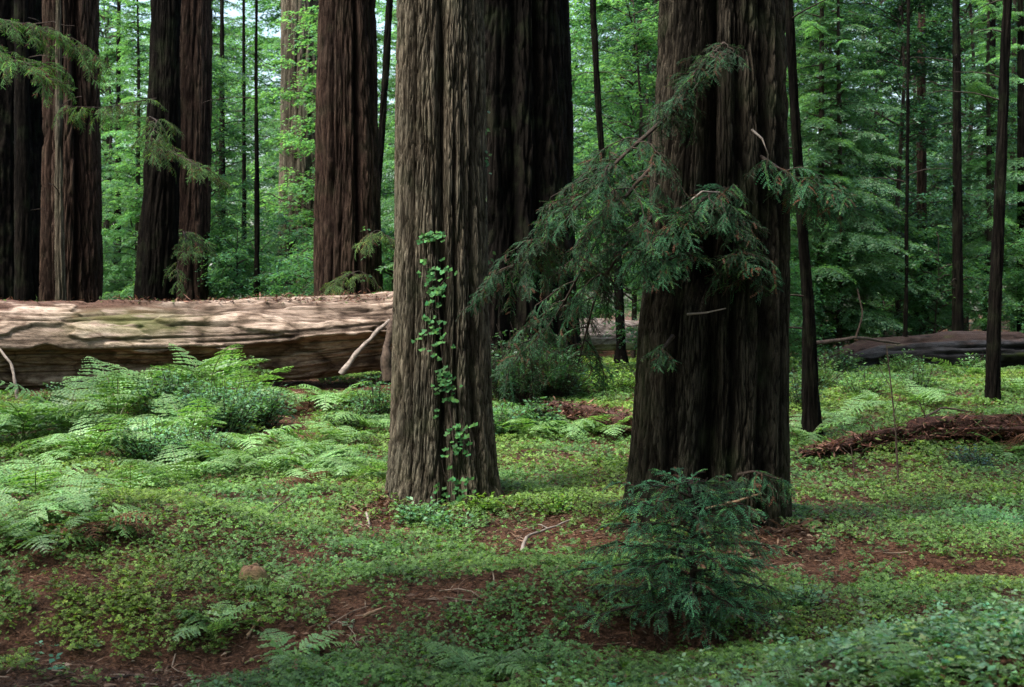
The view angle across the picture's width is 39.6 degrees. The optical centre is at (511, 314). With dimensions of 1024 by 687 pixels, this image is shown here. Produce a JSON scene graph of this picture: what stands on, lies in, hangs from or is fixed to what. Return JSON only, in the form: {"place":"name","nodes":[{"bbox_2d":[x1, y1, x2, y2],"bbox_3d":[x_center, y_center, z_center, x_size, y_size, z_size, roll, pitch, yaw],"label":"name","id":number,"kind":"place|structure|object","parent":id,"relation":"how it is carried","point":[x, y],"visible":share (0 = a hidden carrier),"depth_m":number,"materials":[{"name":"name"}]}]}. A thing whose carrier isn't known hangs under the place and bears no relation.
{"place":"outdoors","nodes":[
{"label":"outdoors","id":0,"kind":"place"},
{"bbox_2d":[0,311,1023,686],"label":"ground","id":1,"kind":"structure","parent":0,"point":[344,597],"depth_m":9.94,"materials":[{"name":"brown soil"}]},
{"bbox_2d":[14,0,71,300],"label":"slender tree","id":2,"kind":"object","parent":1,"relation":"on","point":[22,257],"visible":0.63,"depth_m":26.89,"materials":[{"name":"brown plant"}]},
{"bbox_2d":[0,400,96,441],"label":"fern","id":3,"kind":"object","parent":1,"relation":"on","point":[24,410],"visible":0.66,"depth_m":18.31,"materials":[{"name":"green plant"}]},
{"bbox_2d":[0,449,102,502],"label":"fern","id":4,"kind":"object","parent":1,"relation":"on","point":[20,487],"visible":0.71,"depth_m":14.00,"materials":[{"name":"green plant"}]},
{"bbox_2d":[0,519,107,552],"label":"fern","id":5,"kind":"object","parent":1,"relation":"on","point":[19,533],"visible":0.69,"depth_m":10.39,"materials":[{"name":"green plant"}]},
{"bbox_2d":[0,0,115,300],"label":"redwood tree","id":6,"kind":"object","parent":1,"relation":"on","point":[37,68],"visible":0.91,"depth_m":30.96,"materials":[{"name":"brown plant"}]},
{"bbox_2d":[42,0,81,300],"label":"slender tree","id":7,"kind":"object","parent":1,"relation":"on","point":[60,288],"visible":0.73,"depth_m":26.44,"materials":[{"name":"brown plant"}]},
{"bbox_2d":[0,378,139,436],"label":"fern","id":8,"kind":"object","parent":1,"relation":"on","point":[64,423],"visible":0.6,"depth_m":18.77,"materials":[{"name":"green plant"}]},
{"bbox_2d":[39,0,102,302],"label":"redwood tree","id":9,"kind":"object","parent":1,"relation":"on","point":[82,187],"visible":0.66,"depth_m":29.64,"materials":[{"name":"red plant"}]},
{"bbox_2d":[4,414,151,465],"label":"fern","id":10,"kind":"object","parent":1,"relation":"on","point":[82,447],"visible":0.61,"depth_m":16.89,"materials":[{"name":"green plant"}]},
{"bbox_2d":[8,473,166,524],"bbox_3d":[-3.416,1.502,11.113,0.944,0.434,1.038,0,0,38],"label":"fern","id":11,"kind":"object","parent":1,"relation":"on","point":[47,503],"visible":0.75,"depth_m":11.12,"materials":[{"name":"green plant"}]},
{"bbox_2d":[19,510,161,549],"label":"fern","id":12,"kind":"object","parent":1,"relation":"on","point":[90,524],"visible":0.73,"depth_m":10.58,"materials":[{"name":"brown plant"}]},
{"bbox_2d":[39,492,147,536],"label":"fern","id":13,"kind":"object","parent":1,"relation":"on","point":[83,513],"visible":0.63,"depth_m":10.79,"materials":[{"name":"green plant"}]},
{"bbox_2d":[101,0,120,299],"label":"slender tree","id":14,"kind":"object","parent":1,"relation":"on","point":[118,100],"visible":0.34,"depth_m":43.94,"materials":[{"name":"brown plant"}]},
{"bbox_2d":[99,0,149,295],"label":"broadleaf tree","id":15,"kind":"object","parent":1,"relation":"on","point":[107,54],"visible":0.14,"depth_m":64.54,"materials":[{"name":"green plant"}]},
{"bbox_2d":[60,356,199,419],"bbox_3d":[-5.670,1.307,20.718,1.823,1.363,2.133,0,0,-27],"label":"fern","id":16,"kind":"object","parent":1,"relation":"on","point":[114,376],"visible":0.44,"depth_m":20.55,"materials":[{"name":"green plant"}]},
{"bbox_2d":[80,460,190,489],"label":"fern","id":17,"kind":"object","parent":1,"relation":"on","point":[117,482],"visible":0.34,"depth_m":14.46,"materials":[{"name":"green plant"}]},
{"bbox_2d":[52,0,233,300],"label":"redwood tree","id":18,"kind":"object","parent":1,"relation":"on","point":[163,157],"visible":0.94,"depth_m":28.70,"materials":[{"name":"brown plant"}]},
{"bbox_2d":[74,409,213,458],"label":"fern","id":19,"kind":"object","parent":1,"relation":"on","point":[137,418],"visible":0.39,"depth_m":17.70,"materials":[{"name":"green plant"}]},
{"bbox_2d":[95,410,202,462],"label":"leafy shrub","id":20,"kind":"object","parent":1,"relation":"on","point":[143,450],"visible":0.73,"depth_m":16.87,"materials":[{"name":"green plant"}]},
{"bbox_2d":[93,361,210,413],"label":"fern","id":21,"kind":"object","parent":1,"relation":"on","point":[131,372],"visible":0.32,"depth_m":21.32,"materials":[{"name":"green plant"}]},
{"bbox_2d":[100,0,211,299],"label":"young conifer","id":22,"kind":"object","parent":1,"relation":"on","point":[115,289],"visible":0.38,"depth_m":37.92,"materials":[{"name":"green plant"}]},
{"bbox_2d":[131,360,218,419],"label":"leafy shrub","id":23,"kind":"object","parent":1,"relation":"on","point":[165,387],"visible":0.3,"depth_m":20.18,"materials":[{"name":"green plant"}]},
{"bbox_2d":[108,444,247,486],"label":"fern","id":24,"kind":"object","parent":1,"relation":"on","point":[201,467],"visible":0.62,"depth_m":15.24,"materials":[{"name":"green plant"}]},
{"bbox_2d":[127,393,229,442],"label":"fern","id":25,"kind":"object","parent":1,"relation":"on","point":[199,420],"visible":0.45,"depth_m":18.41,"materials":[{"name":"green plant"}]},
{"bbox_2d":[101,58,265,291],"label":"broadleaf tree","id":26,"kind":"object","parent":1,"relation":"on","point":[145,66],"visible":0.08,"depth_m":45.16,"materials":[{"name":"green plant"}]},
{"bbox_2d":[162,0,220,300],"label":"redwood tree","id":27,"kind":"object","parent":1,"relation":"on","point":[195,94],"visible":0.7,"depth_m":33.68,"materials":[{"name":"red plant"}]},
{"bbox_2d":[0,287,392,388],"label":"fallen log","id":28,"kind":"object","parent":1,"relation":"on","point":[306,337],"visible":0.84,"depth_m":23.69,"materials":[{"name":"brown wood"}]},
{"bbox_2d":[148,418,245,463],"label":"leafy shrub","id":29,"kind":"object","parent":1,"relation":"on","point":[184,432],"visible":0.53,"depth_m":16.90,"materials":[{"name":"green plant"}]},
{"bbox_2d":[129,343,274,388],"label":"fern","id":30,"kind":"object","parent":1,"relation":"on","point":[225,361],"visible":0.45,"depth_m":21.96,"materials":[{"name":"green plant"}]},
{"bbox_2d":[103,50,303,298],"bbox_3d":[-7.826,-2.787,36.099,5.114,8.336,4.791,0,0,-32],"label":"broadleaf tree","id":31,"kind":"object","parent":1,"relation":"on","point":[219,79],"visible":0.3,"depth_m":36.08,"materials":[{"name":"green plant"}]},
{"bbox_2d":[130,78,278,295],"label":"broadleaf tree","id":32,"kind":"object","parent":1,"relation":"on","point":[233,139],"visible":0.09,"depth_m":53.36,"materials":[{"name":"green plant"}]},
{"bbox_2d":[170,600,261,640],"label":"fern","id":33,"kind":"object","parent":1,"relation":"on","point":[186,612],"visible":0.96,"depth_m":9.44,"materials":[{"name":"green plant"}]},
{"bbox_2d":[173,370,268,435],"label":"leafy shrub","id":34,"kind":"object","parent":1,"relation":"on","point":[230,412],"visible":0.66,"depth_m":18.89,"materials":[{"name":"green plant"}]},
{"bbox_2d":[167,437,279,460],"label":"fern","id":35,"kind":"object","parent":1,"relation":"on","point":[215,453],"visible":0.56,"depth_m":16.48,"materials":[{"name":"green plant"}]},
{"bbox_2d":[212,0,237,299],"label":"slender tree","id":36,"kind":"object","parent":1,"relation":"on","point":[221,146],"visible":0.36,"depth_m":41.94,"materials":[{"name":"brown plant"}]},
{"bbox_2d":[203,0,279,297],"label":"slender tree","id":37,"kind":"object","parent":1,"relation":"on","point":[256,210],"visible":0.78,"depth_m":32.96,"materials":[{"name":"brown plant"}]},
{"bbox_2d":[208,0,275,299],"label":"young conifer","id":38,"kind":"object","parent":1,"relation":"on","point":[216,19],"visible":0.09,"depth_m":67.45,"materials":[{"name":"green plant"}]},
{"bbox_2d":[187,365,303,417],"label":"fern","id":39,"kind":"object","parent":1,"relation":"on","point":[250,378],"visible":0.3,"depth_m":21.28,"materials":[{"name":"green plant"}]},
{"bbox_2d":[195,219,296,299],"bbox_3d":[-6.678,-0.398,34.593,3.431,3.891,3.093,0,0,-36],"label":"understory bush","id":40,"kind":"object","parent":1,"relation":"on","point":[237,269],"visible":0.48,"depth_m":34.23,"materials":[{"name":"green plant"}]},
{"bbox_2d":[213,23,279,273],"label":"broadleaf tree","id":41,"kind":"object","parent":1,"relation":"on","point":[263,52],"visible":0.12,"depth_m":107.13,"materials":[{"name":"green plant"}]},
{"bbox_2d":[221,372,296,430],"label":"leafy shrub","id":42,"kind":"object","parent":1,"relation":"on","point":[266,418],"visible":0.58,"depth_m":19.86,"materials":[{"name":"green plant"}]},
{"bbox_2d":[230,0,290,298],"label":"slender tree","id":43,"kind":"object","parent":1,"relation":"on","point":[244,195],"visible":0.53,"depth_m":39.96,"materials":[{"name":"brown plant"}]},
{"bbox_2d":[207,424,315,451],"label":"fern","id":44,"kind":"object","parent":1,"relation":"on","point":[246,439],"visible":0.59,"depth_m":17.79,"materials":[{"name":"green plant"}]},
{"bbox_2d":[219,210,313,298],"bbox_3d":[-5.650,-0.537,36.266,3.599,4.081,3.244,0,0,25],"label":"understory bush","id":45,"kind":"object","parent":1,"relation":"on","point":[302,240],"visible":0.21,"depth_m":36.02,"materials":[{"name":"green plant"}]},
{"bbox_2d":[213,444,327,475],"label":"fern","id":46,"kind":"object","parent":1,"relation":"on","point":[248,458],"visible":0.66,"depth_m":15.86,"materials":[{"name":"green plant"}]},
{"bbox_2d":[238,244,313,298],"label":"understory bush","id":47,"kind":"object","parent":1,"relation":"on","point":[310,249],"visible":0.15,"depth_m":32.97,"materials":[{"name":"green plant"}]},
{"bbox_2d":[277,0,318,294],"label":"redwood tree","id":48,"kind":"object","parent":1,"relation":"on","point":[306,163],"visible":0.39,"depth_m":47.45,"materials":[{"name":"brown plant"}]},
{"bbox_2d":[248,628,348,666],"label":"fern","id":49,"kind":"object","parent":1,"relation":"on","point":[282,641],"visible":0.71,"depth_m":9.14,"materials":[{"name":"green plant"}]},
{"bbox_2d":[215,0,389,293],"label":"young conifer","id":50,"kind":"object","parent":1,"relation":"on","point":[278,126],"visible":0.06,"depth_m":51.63,"materials":[{"name":"green plant"}]},
{"bbox_2d":[213,0,394,257],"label":"broadleaf tree","id":51,"kind":"object","parent":1,"relation":"on","point":[266,19],"visible":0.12,"depth_m":78.65,"materials":[{"name":"green plant"}]},
{"bbox_2d":[216,0,396,299],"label":"broadleaf tree","id":52,"kind":"object","parent":1,"relation":"on","point":[294,141],"visible":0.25,"depth_m":44.56,"materials":[{"name":"green plant"}]},
{"bbox_2d":[260,445,368,477],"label":"fern","id":53,"kind":"object","parent":1,"relation":"on","point":[316,464],"visible":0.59,"depth_m":15.64,"materials":[{"name":"green plant"}]},
{"bbox_2d":[252,242,391,296],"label":"understory bush","id":54,"kind":"object","parent":1,"relation":"on","point":[297,273],"visible":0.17,"depth_m":29.02,"materials":[{"name":"green plant"}]},
{"bbox_2d":[283,381,381,412],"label":"fern","id":55,"kind":"object","parent":1,"relation":"on","point":[335,397],"visible":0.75,"depth_m":21.65,"materials":[{"name":"green plant"}]},
{"bbox_2d":[300,457,386,481],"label":"fern","id":56,"kind":"object","parent":1,"relation":"on","point":[337,470],"visible":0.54,"depth_m":15.14,"materials":[{"name":"green plant"}]},
{"bbox_2d":[313,0,394,373],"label":"redwood tree","id":57,"kind":"object","parent":1,"relation":"on","point":[347,204],"visible":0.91,"depth_m":27.52,"materials":[{"name":"red plant"}]},
{"bbox_2d":[345,368,390,418],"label":"leafy shrub","id":58,"kind":"object","parent":1,"relation":"on","point":[376,401],"visible":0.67,"depth_m":20.91,"materials":[{"name":"green plant"}]},
{"bbox_2d":[378,0,392,199],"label":"slender tree","id":59,"kind":"object","parent":1,"relation":"on","point":[385,69],"visible":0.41,"depth_m":32.94,"materials":[{"name":"brown plant"}]},
{"bbox_2d":[377,10,396,283],"bbox_3d":[-2.818,-5.218,39.816,5.195,13.401,4.546,0,0,-38],"label":"young conifer","id":60,"kind":"object","parent":1,"relation":"on","point":[384,202],"visible":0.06,"depth_m":39.75,"materials":[{"name":"green plant"}]},
{"bbox_2d":[393,496,452,527],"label":"leafy shrub","id":61,"kind":"object","parent":1,"relation":"on","point":[408,512],"visible":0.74,"depth_m":13.06,"materials":[{"name":"green plant"}]},
{"bbox_2d":[382,0,505,510],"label":"redwood tree","id":62,"kind":"object","parent":1,"relation":"on","point":[440,172],"visible":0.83,"depth_m":13.63,"materials":[{"name":"brown plant"}]},
{"bbox_2d":[411,230,477,506],"bbox_3d":[-0.641,0.515,13.475,0.636,2.626,0.193,0,0,0],"label":"climbing vine","id":63,"kind":"object","parent":62,"relation":"attached to","point":[444,373],"visible":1,"depth_m":13.48,"materials":[{"name":"green plant"}]},
{"bbox_2d":[422,641,553,684],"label":"fern","id":64,"kind":"object","parent":1,"relation":"on","point":[499,666],"visible":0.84,"depth_m":8.43,"materials":[{"name":"green plant"}]},
{"bbox_2d":[0,355,1023,686],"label":"sorrel carpet","id":65,"kind":"object","parent":1,"relation":"on","point":[306,669],"visible":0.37,"depth_m":10.91,"materials":[{"name":"green plant"}]},
{"bbox_2d":[0,319,1023,686],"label":"fallen twigs","id":66,"kind":"object","parent":1,"relation":"on","point":[778,530],"depth_m":12.16,"materials":[{"name":"brown wood"}]},
{"bbox_2d":[490,322,561,404],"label":"leafy shrub","id":67,"kind":"object","parent":1,"relation":"on","point":[520,396],"visible":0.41,"depth_m":22.02,"materials":[{"name":"green plant"}]},
{"bbox_2d":[29,576,1023,686],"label":"bank leaves","id":68,"kind":"object","parent":1,"relation":"on","point":[1011,635],"visible":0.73,"depth_m":6.91,"materials":[{"name":"green plant"}]},
{"bbox_2d":[484,0,582,398],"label":"redwood tree","id":69,"kind":"object","parent":1,"relation":"on","point":[529,123],"visible":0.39,"depth_m":23.08,"materials":[{"name":"brown plant"}]},
{"bbox_2d":[528,340,595,401],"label":"leafy shrub","id":70,"kind":"object","parent":1,"relation":"on","point":[559,388],"visible":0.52,"depth_m":22.46,"materials":[{"name":"green plant"}]},
{"bbox_2d":[505,396,632,438],"bbox_3d":[0.992,1.504,19.676,2.563,0.720,1.079,0,0,21],"label":"rotten log","id":71,"kind":"object","parent":1,"relation":"on","point":[571,410],"visible":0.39,"depth_m":19.64,"materials":[{"name":"brown wood"}]},
{"bbox_2d":[572,0,638,366],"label":"slender tree","id":72,"kind":"object","parent":1,"relation":"on","point":[621,352],"visible":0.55,"depth_m":29.94,"materials":[{"name":"brown plant"}]},
{"bbox_2d":[569,4,642,284],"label":"broadleaf tree","id":73,"kind":"object","parent":1,"relation":"on","point":[574,79],"visible":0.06,"depth_m":45.00,"materials":[{"name":"green plant"}]},
{"bbox_2d":[579,318,638,350],"bbox_3d":[1.862,0.535,31.307,4.281,0.902,1.049,0,0,-13],"label":"fallen log","id":74,"kind":"object","parent":1,"relation":"on","point":[601,343],"visible":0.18,"depth_m":30.93,"materials":[{"name":"brown wood"}]},
{"bbox_2d":[569,0,658,359],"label":"broadleaf tree","id":75,"kind":"object","parent":1,"relation":"on","point":[649,24],"visible":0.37,"depth_m":34.26,"materials":[{"name":"green plant"}]},
{"bbox_2d":[572,0,658,266],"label":"laurel tree","id":76,"kind":"object","parent":1,"relation":"on","point":[647,70],"visible":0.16,"depth_m":39.52,"materials":[{"name":"green plant"}]},
{"bbox_2d":[574,0,658,288],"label":"laurel tree","id":77,"kind":"object","parent":1,"relation":"on","point":[611,45],"visible":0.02,"depth_m":44.77,"materials":[{"name":"green plant"}]},
{"bbox_2d":[456,0,856,532],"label":"redwood tree","id":78,"kind":"object","parent":1,"relation":"on","point":[711,391],"visible":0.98,"depth_m":12.47,"materials":[{"name":"brown plant"}]},
{"bbox_2d":[550,467,799,663],"bbox_3d":[1.132,1.628,9.473,1.560,1.172,1.593,0,0,24],"label":"redwood sapling","id":79,"kind":"object","parent":1,"relation":"on","point":[720,564],"visible":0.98,"depth_m":9.30,"materials":[{"name":"green plant"}]},
{"bbox_2d":[785,0,825,439],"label":"slender tree","id":80,"kind":"object","parent":1,"relation":"on","point":[811,419],"visible":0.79,"depth_m":18.94,"materials":[{"name":"brown plant"}]},
{"bbox_2d":[774,581,838,611],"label":"leafy shrub","id":81,"kind":"object","parent":1,"relation":"on","point":[807,601],"visible":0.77,"depth_m":9.85,"materials":[{"name":"green plant"}]},
{"bbox_2d":[789,256,836,364],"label":"understory bush","id":82,"kind":"object","parent":1,"relation":"on","point":[797,299],"visible":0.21,"depth_m":28.56,"materials":[{"name":"green plant"}]},
{"bbox_2d":[789,213,856,360],"bbox_3d":[5.763,-0.383,31.159,3.510,3.981,3.164,0,0,18],"label":"understory bush","id":83,"kind":"object","parent":1,"relation":"on","point":[820,286],"visible":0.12,"depth_m":30.85,"materials":[{"name":"green plant"}]},
{"bbox_2d":[785,0,918,357],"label":"young conifer","id":84,"kind":"object","parent":1,"relation":"on","point":[821,31],"visible":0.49,"depth_m":31.46,"materials":[{"name":"green plant"}]},
{"bbox_2d":[785,0,941,352],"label":"laurel tree","id":85,"kind":"object","parent":1,"relation":"on","point":[887,101],"visible":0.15,"depth_m":38.41,"materials":[{"name":"green plant"}]},
{"bbox_2d":[788,0,939,359],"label":"young conifer","id":86,"kind":"object","parent":1,"relation":"on","point":[841,179],"visible":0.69,"depth_m":31.37,"materials":[{"name":"green plant"}]},
{"bbox_2d":[800,0,980,337],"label":"laurel tree","id":87,"kind":"object","parent":1,"relation":"on","point":[894,98],"visible":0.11,"depth_m":44.12,"materials":[{"name":"green plant"}]},
{"bbox_2d":[859,0,949,336],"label":"slender tree","id":88,"kind":"object","parent":1,"relation":"on","point":[905,308],"visible":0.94,"depth_m":29.97,"materials":[{"name":"brown plant"}]},
{"bbox_2d":[787,0,1022,335],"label":"laurel tree","id":89,"kind":"object","parent":1,"relation":"on","point":[897,9],"visible":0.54,"depth_m":33.64,"materials":[{"name":"green plant"}]},
{"bbox_2d":[792,409,1023,461],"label":"rotten log","id":90,"kind":"object","parent":1,"relation":"on","point":[951,427],"visible":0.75,"depth_m":18.15,"materials":[{"name":"brown wood"}]},
{"bbox_2d":[889,5,931,334],"bbox_3d":[10.384,-5.586,35.855,1.230,14.428,1.950,0,0,0],"label":"slender tree","id":91,"kind":"object","parent":1,"relation":"on","point":[921,175],"visible":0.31,"depth_m":35.91,"materials":[{"name":"brown plant"}]},
{"bbox_2d":[844,222,985,335],"bbox_3d":[9.649,-0.327,35.110,3.624,3.808,4.031,0,0,41],"label":"understory bush","id":92,"kind":"object","parent":1,"relation":"on","point":[914,313],"visible":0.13,"depth_m":35.06,"materials":[{"name":"green plant"}]},
{"bbox_2d":[877,379,962,409],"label":"fern","id":93,"kind":"object","parent":1,"relation":"on","point":[934,394],"visible":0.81,"depth_m":21.76,"materials":[{"name":"green plant"}]},
{"bbox_2d":[817,331,1023,370],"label":"fallen log","id":94,"kind":"object","parent":1,"relation":"on","point":[951,346],"visible":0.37,"depth_m":29.90,"materials":[{"name":"brown wood"}]},
{"bbox_2d":[869,10,974,322],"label":"young conifer","id":95,"kind":"object","parent":1,"relation":"on","point":[912,120],"visible":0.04,"depth_m":52.23,"materials":[{"name":"green plant"}]},
{"bbox_2d":[852,624,1000,686],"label":"fern","id":96,"kind":"object","parent":1,"relation":"on","point":[905,670],"visible":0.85,"depth_m":6.51,"materials":[{"name":"green plant"}]},
{"bbox_2d":[837,0,1017,330],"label":"laurel tree","id":97,"kind":"object","parent":1,"relation":"on","point":[936,19],"visible":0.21,"depth_m":39.01,"materials":[{"name":"green plant"}]},
{"bbox_2d":[870,227,1006,337],"bbox_3d":[9.502,-0.245,31.723,3.087,3.501,2.782,0,0,11],"label":"understory bush","id":98,"kind":"object","parent":1,"relation":"on","point":[927,296],"visible":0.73,"depth_m":31.59,"materials":[{"name":"green plant"}]},
{"bbox_2d":[903,0,986,330],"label":"slender tree","id":99,"kind":"object","parent":1,"relation":"on","point":[957,269],"visible":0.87,"depth_m":30.93,"materials":[{"name":"brown plant"}]},
{"bbox_2d":[910,1,1016,288],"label":"laurel tree","id":100,"kind":"object","parent":1,"relation":"on","point":[967,66],"visible":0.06,"depth_m":69.62,"materials":[{"name":"green plant"}]},
{"bbox_2d":[912,0,1023,330],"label":"young conifer","id":101,"kind":"object","parent":1,"relation":"on","point":[988,90],"visible":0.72,"depth_m":34.08,"materials":[{"name":"green plant"}]},
{"bbox_2d":[927,0,1011,405],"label":"slender tree","id":102,"kind":"object","parent":1,"relation":"on","point":[993,365],"visible":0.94,"depth_m":21.93,"materials":[{"name":"brown plant"}]},
{"bbox_2d":[927,0,1017,331],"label":"young conifer","id":103,"kind":"object","parent":1,"relation":"on","point":[1013,40],"visible":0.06,"depth_m":42.80,"materials":[{"name":"green plant"}]},
{"bbox_2d":[969,0,1023,331],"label":"slender tree","id":104,"kind":"object","parent":1,"relation":"on","point":[1020,99],"visible":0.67,"depth_m":33.93,"materials":[{"name":"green plant"}]},
{"bbox_2d":[99,0,1005,310],"label":"sky","id":105,"kind":"structure","parent":0,"point":[232,13],"materials":[{"name":"white"}]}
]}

